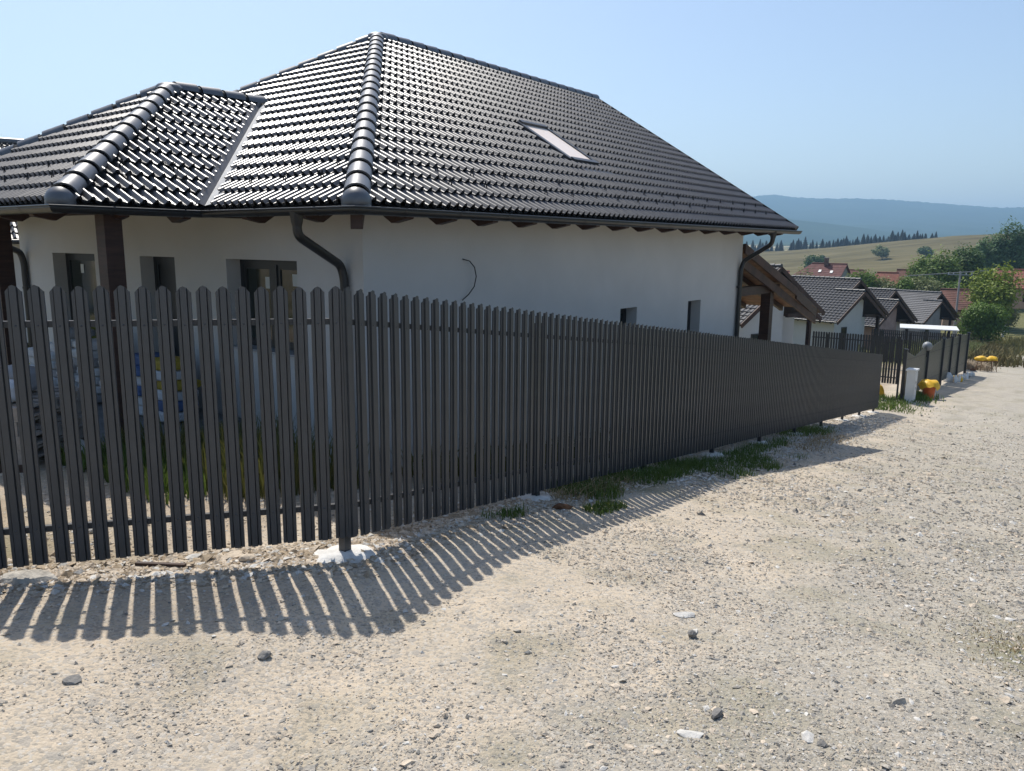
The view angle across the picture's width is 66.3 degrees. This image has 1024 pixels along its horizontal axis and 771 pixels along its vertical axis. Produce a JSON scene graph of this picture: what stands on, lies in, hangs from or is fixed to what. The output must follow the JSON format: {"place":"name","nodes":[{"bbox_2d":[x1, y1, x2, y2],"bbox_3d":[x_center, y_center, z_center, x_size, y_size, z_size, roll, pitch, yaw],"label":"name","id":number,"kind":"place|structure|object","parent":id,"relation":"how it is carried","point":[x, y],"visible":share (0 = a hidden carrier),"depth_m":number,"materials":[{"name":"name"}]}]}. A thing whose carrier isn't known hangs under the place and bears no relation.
{"place":"outdoors","nodes":[
{"label":"outdoors","id":0,"kind":"place"},
{"bbox_2d":[78,384,100,393],"bbox_3d":[-6.072,0.022,11.559,0.529,0.148,0.397,8,12,34],"label":"paper sack","id":1,"kind":"object","parent":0,"point":[98,389],"visible":0.12,"depth_m":11.30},
{"bbox_2d":[75,375,99,384],"bbox_3d":[-6.102,-0.102,11.525,0.518,0.148,0.404,8,13,36],"label":"paper sack","id":2,"kind":"object","parent":1,"relation":"on","point":[97,379],"visible":0.12,"depth_m":11.31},
{"bbox_2d":[76,367,99,375],"bbox_3d":[-6.072,-0.230,11.516,0.521,0.148,0.397,7,12,33],"label":"paper sack","id":3,"kind":"object","parent":2,"relation":"on","point":[97,372],"visible":0.14,"depth_m":11.26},
{"bbox_2d":[73,358,98,367],"bbox_3d":[-6.130,-0.353,11.469,0.517,0.150,0.396,7,12,33],"label":"paper sack","id":4,"kind":"object","parent":3,"relation":"on","point":[96,363],"visible":0.17,"depth_m":11.29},
{"bbox_2d":[72,349,97,358],"bbox_3d":[-6.143,-0.476,11.435,0.515,0.152,0.398,7,12,31],"label":"paper sack","id":5,"kind":"object","parent":4,"relation":"on","point":[95,354],"visible":0.16,"depth_m":11.27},
{"bbox_2d":[72,338,97,349],"bbox_3d":[-6.094,-0.598,11.394,0.524,0.150,0.394,10,14,41],"label":"paper sack","id":6,"kind":"object","parent":5,"relation":"on","point":[94,343],"visible":0.22,"depth_m":11.22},
{"bbox_2d":[70,327,95,338],"bbox_3d":[-6.522,-0.789,11.713,0.529,0.150,0.399,10,14,43],"label":"paper sack","id":7,"kind":"object","parent":6,"relation":"on","point":[72,333],"visible":0.17,"depth_m":11.53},
{"bbox_2d":[138,396,142,405],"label":"cement bag","id":8,"kind":"object","parent":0,"point":[140,401],"visible":0.06,"depth_m":10.51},
{"bbox_2d":[137,385,141,395],"bbox_3d":[-5.000,0.039,10.701,0.579,0.154,0.424,10,14,41],"label":"cement bag","id":9,"kind":"object","parent":8,"relation":"on","point":[139,390],"visible":0.08,"depth_m":10.40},
{"bbox_2d":[136,376,140,385],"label":"cement bag","id":10,"kind":"object","parent":9,"relation":"on","point":[138,380],"visible":0.02,"depth_m":10.49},
{"bbox_2d":[136,365,139,375],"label":"cement bag","id":11,"kind":"object","parent":10,"relation":"on","point":[137,370],"visible":0.07,"depth_m":10.37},
{"bbox_2d":[135,352,159,365],"bbox_3d":[-4.979,-0.369,10.693,0.589,0.155,0.420,8,13,35],"label":"cement bag","id":12,"kind":"object","parent":11,"relation":"on","point":[137,362],"visible":0.09,"depth_m":10.50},
{"bbox_2d":[0,309,1023,770],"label":"ground","id":13,"kind":"structure","parent":0,"point":[474,571],"depth_m":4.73,"materials":[{"name":"gravel"}]},
{"bbox_2d":[0,137,27,342],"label":"house","id":14,"kind":"structure","parent":13,"relation":"on","point":[5,142],"depth_m":22.37,"materials":[{"name":"paint"}]},
{"bbox_2d":[0,437,83,472],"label":"timber blocks","id":15,"kind":"object","parent":13,"relation":"on","point":[20,468],"depth_m":7.83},
{"bbox_2d":[0,426,83,464],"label":"pallet","id":16,"kind":"object","parent":15,"relation":"on","point":[41,452],"visible":0.04,"depth_m":8.24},
{"bbox_2d":[16,411,82,450],"bbox_3d":[-5.254,0.469,8.376,0.800,0.142,1.200,1,10,0],"label":"pallet","id":17,"kind":"object","parent":16,"relation":"on","point":[39,432],"visible":0.1,"depth_m":8.39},
{"bbox_2d":[14,399,81,436],"bbox_3d":[-5.303,0.326,8.350,0.800,0.142,1.200,1,10,0],"label":"pallet","id":18,"kind":"object","parent":17,"relation":"on","point":[59,417],"visible":0.17,"depth_m":8.30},
{"bbox_2d":[12,386,80,421],"bbox_3d":[-5.272,0.183,8.324,0.800,0.142,1.200,1,10,0],"label":"pallet","id":19,"kind":"object","parent":18,"relation":"on","point":[36,399],"visible":0.09,"depth_m":8.36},
{"bbox_2d":[9,379,15,402],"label":"sack","id":20,"kind":"object","parent":19,"relation":"on","point":[12,390],"visible":0.17,"depth_m":7.87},
{"bbox_2d":[8,365,36,390],"bbox_3d":[-5.348,-0.065,8.432,0.420,0.313,0.312,3,11,14],"label":"sack","id":21,"kind":"object","parent":20,"relation":"on","point":[32,375],"visible":0.16,"depth_m":8.41,"materials":[{"name":"grey paper"}]},
{"bbox_2d":[62,674,81,684],"bbox_3d":[-2.213,1.486,3.941,0.084,0.040,0.069,-9,14,-42],"label":"stone","id":22,"kind":"object","parent":13,"relation":"on","point":[73,679],"visible":1,"depth_m":3.93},
{"bbox_2d":[60,430,225,504],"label":"weeds","id":23,"kind":"object","parent":13,"relation":"on","point":[165,472],"visible":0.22,"depth_m":7.65,"materials":[{"name":"green plant"}]},
{"bbox_2d":[0,285,348,568],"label":"picket fence","id":24,"kind":"object","parent":13,"relation":"on","point":[16,530],"visible":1,"depth_m":5.43,"materials":[{"name":"metal"}]},
{"bbox_2d":[226,550,247,558],"bbox_3d":[-2.104,1.295,5.967,0.138,0.049,0.158,8,13,37],"label":"stone","id":25,"kind":"object","parent":13,"relation":"on","point":[235,554],"visible":0.68,"depth_m":5.95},
{"bbox_2d":[121,410,369,500],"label":"weeds","id":26,"kind":"object","parent":13,"relation":"on","point":[260,461],"visible":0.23,"depth_m":8.01,"materials":[{"name":"plant"}]},
{"bbox_2d":[257,650,271,659],"bbox_3d":[-1.391,1.514,4.402,0.056,0.043,0.077,8,12,34],"label":"stone","id":27,"kind":"object","parent":13,"relation":"on","point":[263,654],"visible":1,"depth_m":4.39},
{"bbox_2d":[0,472,705,600],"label":"broken stone","id":28,"kind":"object","parent":13,"relation":"on","point":[303,559],"visible":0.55,"depth_m":5.81,"materials":[{"name":"gravel"}]},
{"bbox_2d":[0,569,57,584],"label":"stone","id":29,"kind":"object","parent":28,"relation":"on","point":[33,576],"visible":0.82,"depth_m":5.33,"materials":[{"name":"stone"}]},
{"bbox_2d":[135,561,185,566],"bbox_3d":[-2.562,1.303,5.708,0.382,0.027,0.030,2,10,6],"label":"stick","id":30,"kind":"object","parent":28,"relation":"on","point":[141,563],"visible":1,"depth_m":5.70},
{"bbox_2d":[185,553,202,559],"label":"stone","id":31,"kind":"object","parent":28,"relation":"on","point":[192,556],"visible":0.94,"depth_m":5.87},
{"bbox_2d":[239,554,254,561],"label":"stone","id":32,"kind":"object","parent":28,"relation":"on","point":[246,557],"visible":0.97,"depth_m":5.85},
{"bbox_2d":[0,32,802,473],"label":"house","id":33,"kind":"structure","parent":13,"relation":"on","point":[382,162],"depth_m":10.92,"materials":[{"name":"black tile"}]},
{"bbox_2d":[65,253,96,338],"bbox_3d":[-7.154,-1.236,13.360,1.520,2.015,0.060,8,13,37],"label":"window","id":34,"kind":"structure","parent":33,"relation":"in","point":[81,271],"depth_m":13.37,"materials":[{"name":"black"}]},
{"bbox_2d":[153,256,179,356],"bbox_3d":[-5.039,-0.924,11.769,0.970,2.005,0.060,8,13,37],"label":"window","id":35,"kind":"structure","parent":33,"relation":"in","point":[164,267],"depth_m":11.75,"materials":[{"name":"black"}]},
{"bbox_2d":[159,411,183,421],"bbox_3d":[-4.492,0.380,10.377,0.590,0.156,0.418,9,13,38],"label":"cement bag","id":36,"kind":"object","parent":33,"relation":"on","point":[161,416],"visible":0.15,"depth_m":10.18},
{"bbox_2d":[158,400,198,411],"bbox_3d":[-4.482,0.242,10.368,0.587,0.155,0.418,9,13,40],"label":"cement bag","id":37,"kind":"object","parent":36,"relation":"on","point":[160,404],"visible":0.16,"depth_m":10.17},
{"bbox_2d":[157,389,198,400],"bbox_3d":[-4.489,0.102,10.388,0.590,0.154,0.420,9,13,39],"label":"cement bag","id":38,"kind":"object","parent":37,"relation":"on","point":[180,396],"visible":0.14,"depth_m":10.20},
{"bbox_2d":[157,379,200,390],"bbox_3d":[-4.446,-0.029,10.353,0.579,0.155,0.418,8,13,36],"label":"cement bag","id":39,"kind":"object","parent":38,"relation":"on","point":[179,385],"visible":0.15,"depth_m":10.20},
{"bbox_2d":[156,369,180,380],"bbox_3d":[-4.530,-0.159,10.307,0.582,0.154,0.421,7,12,33],"label":"cement bag","id":40,"kind":"object","parent":39,"relation":"on","point":[158,375],"visible":0.13,"depth_m":10.11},
{"bbox_2d":[155,356,180,370],"bbox_3d":[-4.517,-0.292,10.284,0.588,0.155,0.422,7,12,33],"label":"cement bag","id":41,"kind":"object","parent":40,"relation":"on","point":[157,361],"visible":0.16,"depth_m":10.10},
{"bbox_2d":[240,259,297,350],"bbox_3d":[-3.055,-1.043,10.196,1.490,1.175,0.072,8,13,37],"label":"window","id":42,"kind":"structure","parent":33,"relation":"in","point":[268,274],"depth_m":10.22,"materials":[{"name":"black"}]},
{"bbox_2d":[620,308,626,371],"bbox_3d":[1.845,-0.588,13.972,0.060,1.620,0.590,8,13,37],"label":"window","id":43,"kind":"structure","parent":33,"relation":"in","point":[622,311],"depth_m":13.99,"materials":[{"name":"black"}]},
{"bbox_2d":[687,301,690,332],"bbox_3d":[3.482,-0.729,16.120,0.060,2.060,0.600,8,13,37],"label":"window","id":44,"kind":"structure","parent":33,"relation":"in","point":[689,302],"depth_m":16.17,"materials":[{"name":"black"}]},
{"bbox_2d":[481,502,528,519],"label":"grass","id":45,"kind":"structure","parent":13,"relation":"on","point":[514,512],"depth_m":7.47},
{"bbox_2d":[390,428,650,485],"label":"weeds","id":46,"kind":"object","parent":13,"relation":"on","point":[412,470],"visible":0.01,"depth_m":10.07,"materials":[{"name":"plant"}]},
{"bbox_2d":[552,503,572,509],"bbox_3d":[0.509,1.238,7.952,0.234,0.112,0.102,-4,11,-23],"label":"clod","id":47,"kind":"object","parent":13,"relation":"on","point":[558,506],"visible":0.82,"depth_m":7.91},
{"bbox_2d":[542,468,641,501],"bbox_3d":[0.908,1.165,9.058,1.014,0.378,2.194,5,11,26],"label":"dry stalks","id":48,"kind":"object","parent":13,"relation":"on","point":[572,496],"visible":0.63,"depth_m":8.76,"materials":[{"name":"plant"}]},
{"bbox_2d":[314,287,882,563],"bbox_3d":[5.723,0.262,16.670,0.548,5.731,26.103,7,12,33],"label":"picket fence","id":49,"kind":"object","parent":13,"relation":"on","point":[694,392],"visible":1,"depth_m":8.16,"materials":[{"name":"metal"}]},
{"bbox_2d":[580,498,627,516],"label":"grass","id":50,"kind":"structure","parent":13,"relation":"on","point":[605,505],"depth_m":8.17,"materials":[{"name":"plant"}]},
{"bbox_2d":[545,452,717,501],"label":"grass","id":51,"kind":"structure","parent":13,"relation":"on","point":[652,471],"depth_m":9.95,"materials":[{"name":"plant"}]},
{"bbox_2d":[673,612,694,617],"bbox_3d":[1.179,1.571,5.356,0.160,0.027,0.073,1,10,0],"label":"stone","id":52,"kind":"object","parent":13,"relation":"on","point":[685,614],"visible":1,"depth_m":5.35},
{"bbox_2d":[676,729,703,738],"bbox_3d":[0.882,1.732,3.885,0.132,0.029,0.065,5,11,22],"label":"stone","id":53,"kind":"object","parent":13,"relation":"on","point":[688,733],"visible":1,"depth_m":3.88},
{"bbox_2d":[687,629,696,637],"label":"stone","id":54,"kind":"object","parent":13,"relation":"on","point":[692,633],"visible":1,"depth_m":5.01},
{"bbox_2d":[711,707,722,718],"bbox_3d":[1.061,1.708,4.069,0.083,0.052,0.046,-7,13,-36],"label":"stone","id":55,"kind":"object","parent":13,"relation":"on","point":[717,712],"visible":1,"depth_m":4.05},
{"bbox_2d":[673,443,808,479],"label":"grass","id":56,"kind":"structure","parent":13,"relation":"on","point":[752,460],"depth_m":12.17,"materials":[{"name":"plant"}]},
{"bbox_2d":[731,435,797,453],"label":"grass","id":57,"kind":"structure","parent":13,"relation":"on","point":[775,443],"depth_m":14.77,"materials":[{"name":"plant"}]},
{"bbox_2d":[741,244,816,340],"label":"timber terrace","id":58,"kind":"structure","parent":13,"relation":"on","point":[766,286],"depth_m":19.79,"materials":[{"name":"brown wood"}]},
{"bbox_2d":[739,263,824,345],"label":"house","id":59,"kind":"structure","parent":13,"relation":"on","point":[782,329],"depth_m":42.84,"materials":[{"name":"white"}]},
{"bbox_2d":[639,413,927,498],"bbox_3d":[6.990,1.125,18.031,3.256,2.614,19.067,7,12,33],"label":"broken stone","id":60,"kind":"object","parent":13,"relation":"on","point":[857,421],"visible":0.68,"depth_m":15.10,"materials":[{"name":"gravel"}]},
{"bbox_2d":[796,264,813,275],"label":"leafy tree","id":61,"kind":"object","parent":13,"relation":"on","point":[809,274],"visible":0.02,"depth_m":98.26,"materials":[{"name":"green plant"}]},
{"bbox_2d":[774,423,838,436],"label":"grass","id":62,"kind":"structure","parent":13,"relation":"on","point":[812,429],"depth_m":18.25,"materials":[{"name":"plant"}]},
{"bbox_2d":[793,258,850,276],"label":"house","id":63,"kind":"structure","parent":13,"relation":"on","point":[826,268],"depth_m":136.03,"materials":[{"name":"red"}]},
{"bbox_2d":[783,431,860,454],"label":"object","id":64,"kind":"object","parent":13,"relation":"on","point":[815,439],"visible":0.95,"depth_m":16.34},
{"bbox_2d":[791,275,889,351],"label":"house","id":65,"kind":"structure","parent":13,"relation":"on","point":[848,305],"depth_m":58.29,"materials":[{"name":"black tile"}]},
{"bbox_2d":[840,327,846,349],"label":"window","id":66,"kind":"structure","parent":65,"relation":"in","point":[843,329],"depth_m":57.22,"materials":[{"name":"black"}]},
{"bbox_2d":[812,331,902,398],"bbox_3d":[13.995,-0.678,32.090,3.485,2.929,0.125,8,13,37],"label":"picket fence","id":67,"kind":"object","parent":13,"relation":"on","point":[827,339],"visible":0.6,"depth_m":31.40,"materials":[{"name":"grey paint"}]},
{"bbox_2d":[851,268,880,287],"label":"shrub","id":68,"kind":"object","parent":13,"relation":"on","point":[868,280],"visible":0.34,"depth_m":103.00,"materials":[{"name":"green plant"}]},
{"bbox_2d":[873,276,897,288],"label":"shrub","id":69,"kind":"object","parent":13,"relation":"on","point":[885,283],"visible":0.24,"depth_m":102.83,"materials":[{"name":"green plant"}]},
{"bbox_2d":[875,271,898,284],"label":"house","id":70,"kind":"structure","parent":13,"relation":"on","point":[894,276],"depth_m":124.65,"materials":[{"name":"tile"}]},
{"bbox_2d":[864,287,917,349],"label":"house","id":71,"kind":"structure","parent":13,"relation":"on","point":[894,304],"depth_m":68.56,"materials":[{"name":"black tile"}]},
{"bbox_2d":[891,698,905,704],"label":"stone","id":72,"kind":"object","parent":13,"relation":"on","point":[897,701],"visible":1,"depth_m":4.20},
{"bbox_2d":[897,269,910,280],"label":"house","id":73,"kind":"structure","parent":13,"relation":"on","point":[902,271],"depth_m":133.62,"materials":[{"name":"red"}]},
{"bbox_2d":[894,274,914,289],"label":"shrub","id":74,"kind":"object","parent":13,"relation":"on","point":[904,284],"visible":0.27,"depth_m":101.16,"materials":[{"name":"green plant"}]},
{"bbox_2d":[904,367,919,402],"bbox_3d":[15.690,-0.011,30.785,0.380,1.310,0.540,9,13,38],"label":"meter cabinet","id":75,"kind":"object","parent":13,"relation":"on","point":[911,384],"visible":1,"depth_m":30.61,"materials":[{"name":"white plastic"}]},
{"bbox_2d":[870,328,964,363],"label":"picket fence","id":76,"kind":"object","parent":13,"relation":"on","point":[915,342],"visible":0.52,"depth_m":44.20,"materials":[{"name":"grey paint"}]},
{"bbox_2d":[892,389,945,402],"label":"weeds","id":77,"kind":"object","parent":13,"relation":"on","point":[921,395],"visible":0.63,"depth_m":31.71,"materials":[{"name":"green plant"}]},
{"bbox_2d":[858,338,987,358],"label":"weeds","id":78,"kind":"object","parent":13,"relation":"on","point":[975,344],"visible":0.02,"depth_m":60.20,"materials":[{"name":"green plant"}]},
{"bbox_2d":[910,271,944,290],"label":"shrub","id":79,"kind":"object","parent":13,"relation":"on","point":[924,285],"visible":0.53,"depth_m":100.23,"materials":[{"name":"green plant"}]},
{"bbox_2d":[896,289,959,339],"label":"house","id":80,"kind":"structure","parent":13,"relation":"on","point":[931,307],"depth_m":82.90,"materials":[{"name":"black tile"}]},
{"bbox_2d":[918,379,939,398],"bbox_3d":[17.130,0.153,32.092,0.822,0.760,0.831,1,10,0],"label":"flower pot","id":81,"kind":"object","parent":13,"relation":"on","point":[928,386],"visible":0.89,"depth_m":31.91,"materials":[{"name":"orange plastic"}]},
{"bbox_2d":[900,324,958,336],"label":"canopy","id":82,"kind":"object","parent":13,"relation":"on","point":[953,329],"visible":0.5,"depth_m":46.85,"materials":[{"name":"white metal"}]},
{"bbox_2d":[899,332,970,398],"bbox_3d":[20.080,-0.925,36.763,0.160,3.037,14.790,9,13,38],"label":"picket fence","id":83,"kind":"object","parent":13,"relation":"on","point":[942,359],"visible":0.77,"depth_m":36.75,"materials":[{"name":"paint"}]},
{"bbox_2d":[922,342,932,356],"bbox_3d":[18.048,-1.577,34.056,0.400,0.660,0.400,1,10,0],"label":"gate lamp","id":84,"kind":"object","parent":83,"relation":"attached to","point":[929,345],"visible":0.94,"depth_m":33.91,"materials":[{"name":"glass"}]},
{"bbox_2d":[904,244,968,288],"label":"leafy tree","id":85,"kind":"object","parent":13,"relation":"on","point":[929,265],"visible":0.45,"depth_m":112.31,"materials":[{"name":"green plant"}]},
{"bbox_2d":[868,599,1023,684],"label":"grass","id":86,"kind":"structure","parent":13,"relation":"on","point":[990,638],"depth_m":5.30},
{"bbox_2d":[943,372,952,381],"bbox_3d":[21.554,-0.421,38.706,0.478,0.492,0.379,1,10,0],"label":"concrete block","id":87,"kind":"object","parent":13,"relation":"on","point":[949,377],"visible":0.86,"depth_m":38.56,"materials":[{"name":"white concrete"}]},
{"bbox_2d":[936,279,964,333],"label":"shrub","id":88,"kind":"object","parent":13,"relation":"on","point":[951,286],"visible":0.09,"depth_m":99.42,"materials":[{"name":"green plant"}]},
{"bbox_2d":[940,288,971,325],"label":"house","id":89,"kind":"structure","parent":13,"relation":"on","point":[950,294],"depth_m":93.94,"materials":[{"name":"tile"}]},
{"bbox_2d":[948,271,972,333],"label":"power pole","id":90,"kind":"object","parent":13,"relation":"on","point":[958,290],"visible":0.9,"depth_m":91.20,"materials":[{"name":"silver metal"}]},
{"bbox_2d":[903,334,1023,354],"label":"tall grass","id":91,"kind":"structure","parent":13,"relation":"on","point":[1016,342],"depth_m":89.61,"materials":[{"name":"plant"}]},
{"bbox_2d":[948,241,985,296],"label":"leafy tree","id":92,"kind":"object","parent":13,"relation":"on","point":[972,259],"visible":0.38,"depth_m":113.61,"materials":[{"name":"green plant"}]},
{"bbox_2d":[967,358,1000,371],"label":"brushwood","id":93,"kind":"object","parent":13,"relation":"on","point":[973,364],"visible":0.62,"depth_m":47.09,"materials":[{"name":"plant"}]},
{"bbox_2d":[955,300,1013,343],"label":"bush","id":94,"kind":"object","parent":13,"relation":"on","point":[982,321],"visible":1,"depth_m":76.20,"materials":[{"name":"green plant"}]},
{"bbox_2d":[973,235,1000,297],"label":"poplar tree","id":95,"kind":"object","parent":13,"relation":"on","point":[990,260],"visible":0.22,"depth_m":141.57,"materials":[{"name":"green plant"}]},
{"bbox_2d":[959,260,1023,341],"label":"leafy tree","id":96,"kind":"object","parent":13,"relation":"on","point":[997,290],"visible":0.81,"depth_m":83.96,"materials":[{"name":"green plant"}]},
{"bbox_2d":[967,340,1023,367],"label":"weeds","id":97,"kind":"object","parent":13,"relation":"on","point":[1006,357],"visible":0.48,"depth_m":54.96,"materials":[{"name":"plant"}]},
{"bbox_2d":[983,227,1011,268],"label":"poplar tree","id":98,"kind":"object","parent":13,"relation":"on","point":[994,240],"visible":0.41,"depth_m":142.43,"materials":[{"name":"green plant"}]},
{"bbox_2d":[993,268,1023,308],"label":"house","id":99,"kind":"structure","parent":13,"relation":"on","point":[1020,305],"depth_m":104.59,"materials":[{"name":"red ceramic"}]},
{"bbox_2d":[998,215,1023,268],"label":"poplar tree","id":100,"kind":"object","parent":13,"relation":"on","point":[1017,242],"visible":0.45,"depth_m":142.48,"materials":[{"name":"green plant"}]},
{"bbox_2d":[1001,327,1023,336],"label":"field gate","id":101,"kind":"structure","parent":13,"relation":"on","point":[1012,331],"depth_m":99.56,"materials":[{"name":"grey metal"}]},
{"bbox_2d":[1005,308,1021,328],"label":"shrub","id":102,"kind":"object","parent":13,"relation":"on","point":[1014,319],"visible":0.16,"depth_m":109.15,"materials":[{"name":"green plant"}]},
{"bbox_2d":[0,0,1023,207],"label":"sky","id":103,"kind":"structure","parent":0,"point":[905,100],"materials":[{"name":"blue"}]},
{"bbox_2d":[743,194,1023,250],"bbox_3d":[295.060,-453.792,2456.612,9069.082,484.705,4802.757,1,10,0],"label":"mountains","id":104,"kind":"structure","parent":0,"point":[817,220],"depth_m":2989.41,"materials":[{"name":"blue"}]},
{"bbox_2d":[759,234,1019,274],"bbox_3d":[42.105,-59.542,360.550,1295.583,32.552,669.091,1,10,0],"label":"meadow hill","id":105,"kind":"structure","parent":0,"point":[861,256],"depth_m":426.68,"materials":[{"name":"plant"}]},
{"bbox_2d":[801,237,808,248],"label":"spruce tree","id":106,"kind":"object","parent":105,"relation":"on","point":[804,244],"visible":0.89,"depth_m":530.17,"materials":[{"name":"green plant"}]},
{"bbox_2d":[801,254,823,267],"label":"tree","id":107,"kind":"object","parent":105,"relation":"on","point":[809,260],"visible":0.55,"depth_m":275.28,"materials":[{"name":"green plant"}]},
{"bbox_2d":[871,244,890,257],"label":"tree","id":108,"kind":"object","parent":105,"relation":"on","point":[881,251],"visible":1,"depth_m":373.80,"materials":[{"name":"green plant"}]},
{"bbox_2d":[916,246,934,256],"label":"tree","id":109,"kind":"object","parent":105,"relation":"on","point":[923,251],"visible":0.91,"depth_m":366.12,"materials":[{"name":"green plant"}]},
{"bbox_2d":[874,394,954,414],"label":"grass","id":110,"kind":"structure","parent":0,"point":[883,405],"depth_m":29.61,"materials":[{"name":"plant"}]},
{"bbox_2d":[974,356,986,360],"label":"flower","id":111,"kind":"object","parent":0,"point":[980,358],"visible":1,"depth_m":45.84,"materials":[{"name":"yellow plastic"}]},
{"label":"paper sack","id":112,"kind":"object","parent":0,"visible":0},
{"bbox_2d":[29,357,34,364],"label":"paper sack","id":113,"kind":"object","parent":112,"relation":"on","point":[31,360],"visible":0.16,"depth_m":12.35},
{"bbox_2d":[28,347,33,356],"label":"paper sack","id":114,"kind":"object","parent":113,"relation":"on","point":[30,352],"visible":0.15,"depth_m":12.26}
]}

